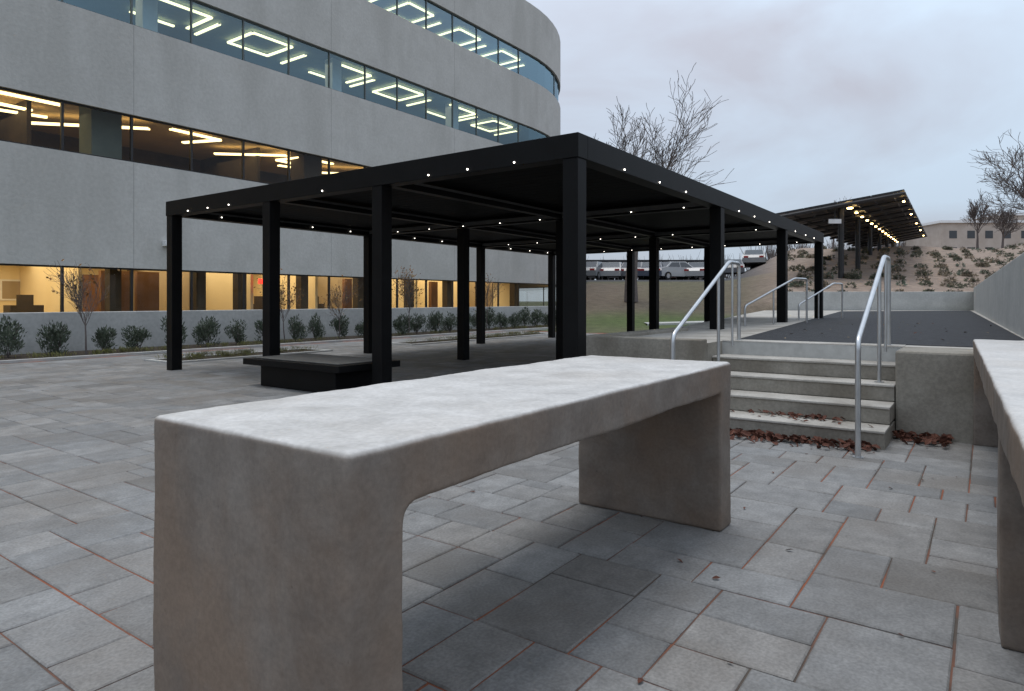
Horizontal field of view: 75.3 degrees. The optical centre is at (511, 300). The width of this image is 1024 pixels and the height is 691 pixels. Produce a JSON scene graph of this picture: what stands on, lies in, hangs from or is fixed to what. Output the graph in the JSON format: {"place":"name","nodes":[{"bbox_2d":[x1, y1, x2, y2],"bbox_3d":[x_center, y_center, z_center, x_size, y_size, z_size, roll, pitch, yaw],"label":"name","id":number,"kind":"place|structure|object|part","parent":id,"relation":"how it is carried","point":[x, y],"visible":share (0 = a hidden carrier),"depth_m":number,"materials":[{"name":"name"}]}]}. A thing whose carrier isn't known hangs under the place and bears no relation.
{"place":"outdoors","nodes":[
{"label":"outdoors","id":0,"kind":"place"},
{"bbox_2d":[0,330,1023,690],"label":"stone paving","id":1,"kind":"structure","parent":0,"point":[120,403],"depth_m":3.04,"materials":[{"name":"grey stone"}]},
{"bbox_2d":[243,353,399,391],"bbox_3d":[-2.662,1.000,9.216,2.050,0.400,1.060,0,0,36],"label":"black bench","id":2,"kind":"object","parent":1,"relation":"on","point":[308,372],"visible":0.84,"depth_m":8.80,"materials":[{"name":"metal"}]},
{"bbox_2d":[144,333,547,362],"bbox_3d":[-2.882,1.195,18.409,1.140,0.050,13.640,0,0,36],"label":"island bed","id":3,"kind":"object","parent":1,"relation":"on","point":[214,357],"visible":0.53,"depth_m":15.41,"materials":[{"name":"stone"}]},
{"bbox_2d":[153,355,730,690],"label":"concrete bench","id":4,"kind":"object","parent":1,"relation":"on","point":[278,538],"visible":1,"depth_m":1.77,"materials":[{"name":"grey concrete"}]},
{"bbox_2d":[166,132,823,384],"bbox_3d":[0.966,-0.237,14.146,8.180,2.935,12.460,0,0,36],"label":"pergola","id":5,"kind":"object","parent":1,"relation":"on","point":[566,203],"visible":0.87,"depth_m":10.63,"materials":[{"name":"black metal"}]},
{"bbox_2d":[586,328,706,360],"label":"retaining wall","id":6,"kind":"structure","parent":1,"relation":"on","point":[623,344],"depth_m":7.33,"materials":[{"name":"concrete"}]},
{"bbox_2d":[470,322,991,682],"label":"fallen leaves","id":7,"kind":"object","parent":1,"relation":"on","point":[902,435],"visible":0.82,"depth_m":5.61,"materials":[{"name":"brown plant"}]},
{"bbox_2d":[712,339,905,449],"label":"concrete steps","id":8,"kind":"structure","parent":1,"relation":"on","point":[799,385],"depth_m":6.17,"materials":[{"name":"grey concrete"}]},
{"bbox_2d":[670,260,741,360],"bbox_3d":[2.001,0.380,6.720,0.077,1.641,2.017,0,0,36],"label":"stair handrail","id":9,"kind":"object","parent":8,"relation":"on","point":[695,306],"visible":0.72,"depth_m":6.93,"materials":[{"name":"silver metal"}]},
{"bbox_2d":[852,255,890,458],"bbox_3d":[3.205,0.380,5.859,0.077,1.641,2.017,0,0,36],"label":"stair handrail","id":10,"kind":"object","parent":8,"relation":"on","point":[885,261],"visible":0.98,"depth_m":6.05,"materials":[{"name":"silver metal"}]},
{"bbox_2d":[895,347,973,444],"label":"stair cheek wall","id":11,"kind":"structure","parent":1,"relation":"on","point":[934,390],"depth_m":5.72,"materials":[{"name":"concrete"}]},
{"bbox_2d":[973,339,1023,652],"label":"concrete bench","id":12,"kind":"object","parent":1,"relation":"on","point":[998,411],"visible":1,"depth_m":2.29,"materials":[{"name":"grey concrete"}]},
{"bbox_2d":[519,301,547,330],"bbox_3d":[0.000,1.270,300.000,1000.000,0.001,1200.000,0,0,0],"label":"ground","id":13,"kind":"structure","parent":0,"point":[530,303],"depth_m":275.59,"materials":[{"name":"green plant"}]},
{"bbox_2d":[0,306,547,354],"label":"wall","id":14,"kind":"structure","parent":13,"relation":"on","point":[118,321],"depth_m":17.65,"materials":[{"name":"concrete"}]},
{"bbox_2d":[0,325,547,363],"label":"planting bed","id":15,"kind":"object","parent":13,"relation":"on","point":[18,358],"visible":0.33,"depth_m":16.65,"materials":[{"name":"soil"}]},
{"bbox_2d":[0,314,27,357],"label":"shrub","id":16,"kind":"object","parent":15,"relation":"on","point":[7,334],"visible":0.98,"depth_m":13.63,"materials":[{"name":"green plant"}]},
{"bbox_2d":[35,320,71,353],"bbox_3d":[-10.003,0.799,14.481,0.699,0.787,0.744,0,0,-27],"label":"shrub","id":17,"kind":"object","parent":15,"relation":"on","point":[53,335],"visible":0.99,"depth_m":14.37,"materials":[{"name":"green plant"}]},
{"bbox_2d":[43,259,119,354],"bbox_3d":[-9.480,0.150,14.561,1.304,2.101,1.165,0,0,0],"label":"young tree","id":18,"kind":"object","parent":15,"relation":"on","point":[74,293],"visible":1,"depth_m":14.50,"materials":[{"name":"brown plant"}]},
{"bbox_2d":[91,324,117,351],"bbox_3d":[-9.238,0.859,15.067,0.734,0.666,0.548,0,0,59],"label":"shrub","id":19,"kind":"object","parent":15,"relation":"on","point":[103,336],"visible":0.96,"depth_m":14.98,"materials":[{"name":"green plant"}]},
{"bbox_2d":[120,325,151,349],"bbox_3d":[-8.875,0.876,15.681,0.680,0.631,0.674,0,0,-28],"label":"shrub","id":20,"kind":"object","parent":15,"relation":"on","point":[141,335],"visible":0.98,"depth_m":15.60,"materials":[{"name":"green plant"}]},
{"bbox_2d":[160,315,187,343],"bbox_3d":[-8.310,0.737,16.325,0.639,0.910,0.604,0,0,-30],"label":"shrub","id":21,"kind":"object","parent":15,"relation":"on","point":[183,330],"visible":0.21,"depth_m":16.25,"materials":[{"name":"green plant"}]},
{"bbox_2d":[191,315,220,345],"bbox_3d":[-7.889,0.780,17.051,0.698,0.824,0.652,0,0,16],"label":"shrub","id":22,"kind":"object","parent":15,"relation":"on","point":[203,331],"visible":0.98,"depth_m":17.02,"materials":[{"name":"green plant"}]},
{"bbox_2d":[224,319,246,343],"bbox_3d":[-7.379,0.819,17.844,0.625,0.746,0.572,0,0,33],"label":"shrub","id":23,"kind":"object","parent":15,"relation":"on","point":[238,336],"visible":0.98,"depth_m":17.79,"materials":[{"name":"green plant"}]},
{"bbox_2d":[254,320,262,341],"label":"shrub","id":24,"kind":"object","parent":15,"relation":"on","point":[260,324],"visible":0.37,"depth_m":18.59,"materials":[{"name":"green plant"}]},
{"bbox_2d":[0,325,547,359],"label":"groundcover plants","id":25,"kind":"object","parent":15,"relation":"on","point":[203,354],"visible":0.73,"depth_m":15.12,"materials":[{"name":"green plant"}]},
{"bbox_2d":[254,269,303,341],"bbox_3d":[-6.487,0.151,18.509,1.337,2.101,0.943,0,0,-21],"label":"young tree","id":26,"kind":"object","parent":15,"relation":"on","point":[283,299],"visible":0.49,"depth_m":18.49,"materials":[{"name":"brown plant"}]},
{"bbox_2d":[288,314,308,340],"bbox_3d":[-6.248,0.779,19.240,0.631,0.826,0.600,0,0,25],"label":"shrub","id":27,"kind":"object","parent":15,"relation":"on","point":[298,328],"visible":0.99,"depth_m":19.21,"materials":[{"name":"green plant"}]},
{"bbox_2d":[307,313,325,338],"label":"shrub","id":28,"kind":"object","parent":15,"relation":"on","point":[317,327],"visible":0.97,"depth_m":19.95,"materials":[{"name":"green plant"}]},
{"bbox_2d":[329,315,349,337],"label":"shrub","id":29,"kind":"object","parent":15,"relation":"on","point":[343,325],"visible":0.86,"depth_m":20.78,"materials":[{"name":"green plant"}]},
{"bbox_2d":[320,275,361,337],"bbox_3d":[-5.234,0.201,20.277,1.187,2.002,1.000,0,0,-27],"label":"young tree","id":30,"kind":"object","parent":15,"relation":"on","point":[338,306],"visible":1,"depth_m":20.23,"materials":[{"name":"brown plant"}]},
{"bbox_2d":[354,319,362,336],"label":"shrub","id":31,"kind":"object","parent":15,"relation":"on","point":[359,326],"visible":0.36,"depth_m":21.26,"materials":[{"name":"green plant"}]},
{"bbox_2d":[392,312,413,334],"bbox_3d":[-3.716,0.799,22.746,0.743,0.787,0.803,0,0,30],"label":"shrub","id":32,"kind":"object","parent":15,"relation":"on","point":[401,325],"visible":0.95,"depth_m":22.67,"materials":[{"name":"green plant"}]},
{"bbox_2d":[392,266,425,334],"bbox_3d":[-3.563,0.001,22.657,1.303,2.401,1.662,0,0,0],"label":"young tree","id":33,"kind":"object","parent":15,"relation":"on","point":[404,292],"visible":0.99,"depth_m":22.45,"materials":[{"name":"brown plant"}]},
{"bbox_2d":[410,313,426,333],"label":"shrub","id":34,"kind":"object","parent":15,"relation":"on","point":[416,327],"visible":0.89,"depth_m":23.35,"materials":[{"name":"green plant"}]},
{"bbox_2d":[426,310,444,332],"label":"shrub","id":35,"kind":"object","parent":15,"relation":"on","point":[434,321],"visible":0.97,"depth_m":24.02,"materials":[{"name":"green plant"}]},
{"bbox_2d":[441,311,455,331],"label":"shrub","id":36,"kind":"object","parent":15,"relation":"on","point":[450,323],"visible":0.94,"depth_m":24.71,"materials":[{"name":"green plant"}]},
{"bbox_2d":[454,314,472,329],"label":"shrub","id":37,"kind":"object","parent":15,"relation":"on","point":[469,322],"visible":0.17,"depth_m":25.54,"materials":[{"name":"green plant"}]},
{"bbox_2d":[470,309,487,327],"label":"shrub","id":38,"kind":"object","parent":15,"relation":"on","point":[473,319],"visible":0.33,"depth_m":26.26,"materials":[{"name":"green plant"}]},
{"bbox_2d":[472,273,503,329],"bbox_3d":[-0.971,0.050,26.167,1.278,2.300,0.987,0,0,-45],"label":"young tree","id":39,"kind":"object","parent":15,"relation":"on","point":[491,294],"visible":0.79,"depth_m":26.09,"materials":[{"name":"brown plant"}]},
{"bbox_2d":[485,307,497,328],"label":"shrub","id":40,"kind":"object","parent":15,"relation":"on","point":[491,317],"visible":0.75,"depth_m":26.95,"materials":[{"name":"green plant"}]},
{"bbox_2d":[495,312,509,328],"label":"shrub","id":41,"kind":"object","parent":15,"relation":"on","point":[502,320],"visible":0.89,"depth_m":27.58,"materials":[{"name":"green plant"}]},
{"bbox_2d":[508,311,522,327],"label":"shrub","id":42,"kind":"object","parent":15,"relation":"on","point":[512,318],"visible":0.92,"depth_m":28.28,"materials":[{"name":"green plant"}]},
{"bbox_2d":[519,306,532,326],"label":"shrub","id":43,"kind":"object","parent":15,"relation":"on","point":[526,316],"visible":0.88,"depth_m":29.01,"materials":[{"name":"green plant"}]},
{"bbox_2d":[530,309,544,325],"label":"shrub","id":44,"kind":"object","parent":15,"relation":"on","point":[536,316],"visible":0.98,"depth_m":29.69,"materials":[{"name":"green plant"}]},
{"bbox_2d":[541,313,547,324],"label":"shrub","id":45,"kind":"object","parent":15,"relation":"on","point":[545,318],"visible":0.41,"depth_m":30.42,"materials":[{"name":"green plant"}]},
{"bbox_2d":[0,0,552,175],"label":"floor slabs","id":46,"kind":"structure","parent":13,"relation":"on","point":[160,138],"depth_m":28.84,"materials":[{"name":"paint"}]},
{"bbox_2d":[0,0,516,312],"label":"interior walls","id":47,"kind":"structure","parent":46,"relation":"on","point":[23,289],"depth_m":25.07,"materials":[{"name":"paint"}]},
{"bbox_2d":[0,0,523,173],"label":"ceiling lights","id":48,"kind":"object","parent":46,"relation":"attached to","point":[209,138],"visible":0.62,"depth_m":27.18,"materials":[{"name":"white"}]},
{"bbox_2d":[0,0,559,287],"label":"walls","id":49,"kind":"structure","parent":46,"relation":"on","point":[70,208],"depth_m":23.88,"materials":[{"name":"concrete"}]},
{"bbox_2d":[0,0,558,311],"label":"window frames","id":50,"kind":"structure","parent":49,"relation":"attached to","point":[62,102],"depth_m":24.37,"materials":[{"name":"metal"}]},
{"bbox_2d":[454,0,454,279],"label":"panel joints","id":51,"kind":"object","parent":49,"relation":"attached to","point":[454,129],"visible":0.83,"depth_m":33.74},
{"bbox_2d":[644,321,703,325],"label":"lawn path","id":52,"kind":"structure","parent":0,"point":[678,322],"depth_m":27.36,"materials":[{"name":"grey concrete"}]},
{"bbox_2d":[519,0,1023,300],"label":"sky","id":53,"kind":"structure","parent":0,"point":[829,101],"materials":[{"name":"grey"}]},
{"bbox_2d":[540,245,1023,332],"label":"hill terrain","id":54,"kind":"structure","parent":0,"point":[606,308],"depth_m":37.04,"materials":[{"name":"beige soil"}]},
{"bbox_2d":[586,262,607,279],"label":"parked car","id":55,"kind":"object","parent":54,"relation":"on","point":[593,269],"visible":0.47,"depth_m":50.45,"materials":[{"name":"paint"}]},
{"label":"windows","id":56,"kind":"part","parent":55,"relation":"part of","materials":[{"name":"grey glass"}]},
{"bbox_2d":[599,262,624,279],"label":"parked car","id":57,"kind":"object","parent":54,"relation":"on","point":[610,269],"visible":0.52,"depth_m":51.16,"materials":[{"name":"paint"}]},
{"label":"windows","id":58,"kind":"part","parent":57,"relation":"part of","materials":[{"name":"grey glass"}]},
{"bbox_2d":[619,262,648,279],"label":"parked car","id":59,"kind":"object","parent":54,"relation":"on","point":[623,269],"visible":0.23,"depth_m":51.37,"materials":[{"name":"paint"}]},
{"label":"windows","id":60,"kind":"part","parent":59,"relation":"part of","materials":[{"name":"grey glass"}]},
{"bbox_2d":[638,262,664,279],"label":"parked car","id":61,"kind":"object","parent":54,"relation":"on","point":[643,271],"visible":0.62,"depth_m":50.65,"materials":[{"name":"paint"}]},
{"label":"windows","id":62,"kind":"part","parent":61,"relation":"part of","materials":[{"name":"grey glass"}]},
{"bbox_2d":[594,62,736,301],"bbox_3d":[6.463,-5.474,33.011,8.966,11.105,6.889,0,0,0],"label":"bare tree","id":63,"kind":"object","parent":54,"relation":"on","point":[662,159],"visible":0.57,"depth_m":31.96,"materials":[{"name":"brown plant"}]},
{"bbox_2d":[645,262,700,279],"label":"parked car","id":64,"kind":"object","parent":54,"relation":"on","point":[672,269],"visible":0.54,"depth_m":51.04,"materials":[{"name":"paint"}]},
{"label":"windows","id":65,"kind":"part","parent":64,"relation":"part of","materials":[{"name":"grey glass"}]},
{"bbox_2d":[586,260,767,279],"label":"parking canopy","id":66,"kind":"object","parent":54,"relation":"on","point":[750,266],"visible":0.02,"depth_m":58.00,"materials":[{"name":"metal"}]},
{"bbox_2d":[684,262,703,279],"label":"parked car","id":67,"kind":"object","parent":54,"relation":"on","point":[697,269],"visible":0.3,"depth_m":51.26,"materials":[{"name":"paint"}]},
{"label":"windows","id":68,"kind":"part","parent":67,"relation":"part of","materials":[{"name":"grey glass"}]},
{"bbox_2d":[724,259,744,274],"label":"parked car","id":69,"kind":"object","parent":54,"relation":"on","point":[727,271],"visible":0.31,"depth_m":53.00,"materials":[{"name":"paint"}]},
{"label":"windows","id":70,"kind":"part","parent":69,"relation":"part of","materials":[{"name":"grey glass"}]},
{"bbox_2d":[587,240,905,279],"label":"distant trees","id":71,"kind":"object","parent":54,"relation":"on","point":[772,255],"visible":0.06,"depth_m":110.48,"materials":[{"name":"brown plant"}]},
{"bbox_2d":[742,250,765,267],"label":"parked car","id":72,"kind":"object","parent":54,"relation":"on","point":[753,256],"visible":0.69,"depth_m":55.23,"materials":[{"name":"paint"}]},
{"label":"windows","id":73,"kind":"part","parent":72,"relation":"part of","materials":[{"name":"grey glass"}]},
{"bbox_2d":[776,189,926,277],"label":"solar canopy","id":74,"kind":"object","parent":54,"relation":"on","point":[886,219],"visible":0.93,"depth_m":43.95,"materials":[{"name":"metal"}]},
{"bbox_2d":[788,292,973,309],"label":"garden wall","id":75,"kind":"structure","parent":54,"relation":"on","point":[921,300],"depth_m":30.35,"materials":[{"name":"concrete"}]},
{"bbox_2d":[788,242,1023,291],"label":"hillside shrubs","id":76,"kind":"object","parent":54,"relation":"on","point":[899,251],"visible":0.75,"depth_m":43.55,"materials":[{"name":"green plant"}]},
{"bbox_2d":[904,220,1023,248],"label":"distant apartment building","id":77,"kind":"structure","parent":54,"relation":"on","point":[953,233],"depth_m":96.00,"materials":[{"name":"white paint"}]},
{"bbox_2d":[949,231,1023,248],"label":"windows","id":78,"kind":"structure","parent":77,"relation":"in","point":[952,234],"depth_m":95.96,"materials":[{"name":"grey glass"}]},
{"bbox_2d":[960,190,998,247],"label":"bare tree","id":79,"kind":"object","parent":54,"relation":"on","point":[973,212],"visible":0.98,"depth_m":61.63,"materials":[{"name":"brown plant"}]},
{"bbox_2d":[963,213,1023,219],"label":"distant house","id":80,"kind":"structure","parent":54,"relation":"on","point":[1021,217],"depth_m":104.00,"materials":[{"name":"white paint"}]},
{"bbox_2d":[969,131,1023,218],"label":"bare tree","id":81,"kind":"object","parent":54,"relation":"on","point":[1012,183],"visible":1,"depth_m":39.14,"materials":[{"name":"brown plant"}]},
{"bbox_2d":[988,203,1023,247],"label":"bare tree","id":82,"kind":"object","parent":54,"relation":"on","point":[1002,222],"visible":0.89,"depth_m":74.33,"materials":[{"name":"brown plant"}]},
{"bbox_2d":[634,310,1023,361],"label":"terrace","id":83,"kind":"structure","parent":0,"point":[759,322],"depth_m":7.40,"materials":[{"name":"concrete"}]},
{"bbox_2d":[744,277,807,325],"bbox_3d":[5.021,0.050,12.554,2.340,1.000,0.040,0,0,-40],"label":"ramp handrail","id":84,"kind":"object","parent":83,"relation":"on","point":[772,290],"visible":0.86,"depth_m":12.53,"materials":[{"name":"silver metal"}]},
{"bbox_2d":[798,283,842,319],"bbox_3d":[7.621,0.050,16.354,2.340,1.000,0.040,0,0,-40],"label":"ramp handrail","id":85,"kind":"object","parent":83,"relation":"on","point":[799,304],"visible":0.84,"depth_m":16.34,"materials":[{"name":"silver metal"}]},
{"bbox_2d":[973,253,1023,337],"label":"boundary wall","id":86,"kind":"structure","parent":83,"relation":"on","point":[999,297],"depth_m":10.99,"materials":[{"name":"concrete"}]},
{"bbox_2d":[741,310,1023,346],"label":"asphalt path","id":87,"kind":"structure","parent":0,"point":[836,327],"depth_m":9.90,"materials":[{"name":"grey asphalt"}]}
]}

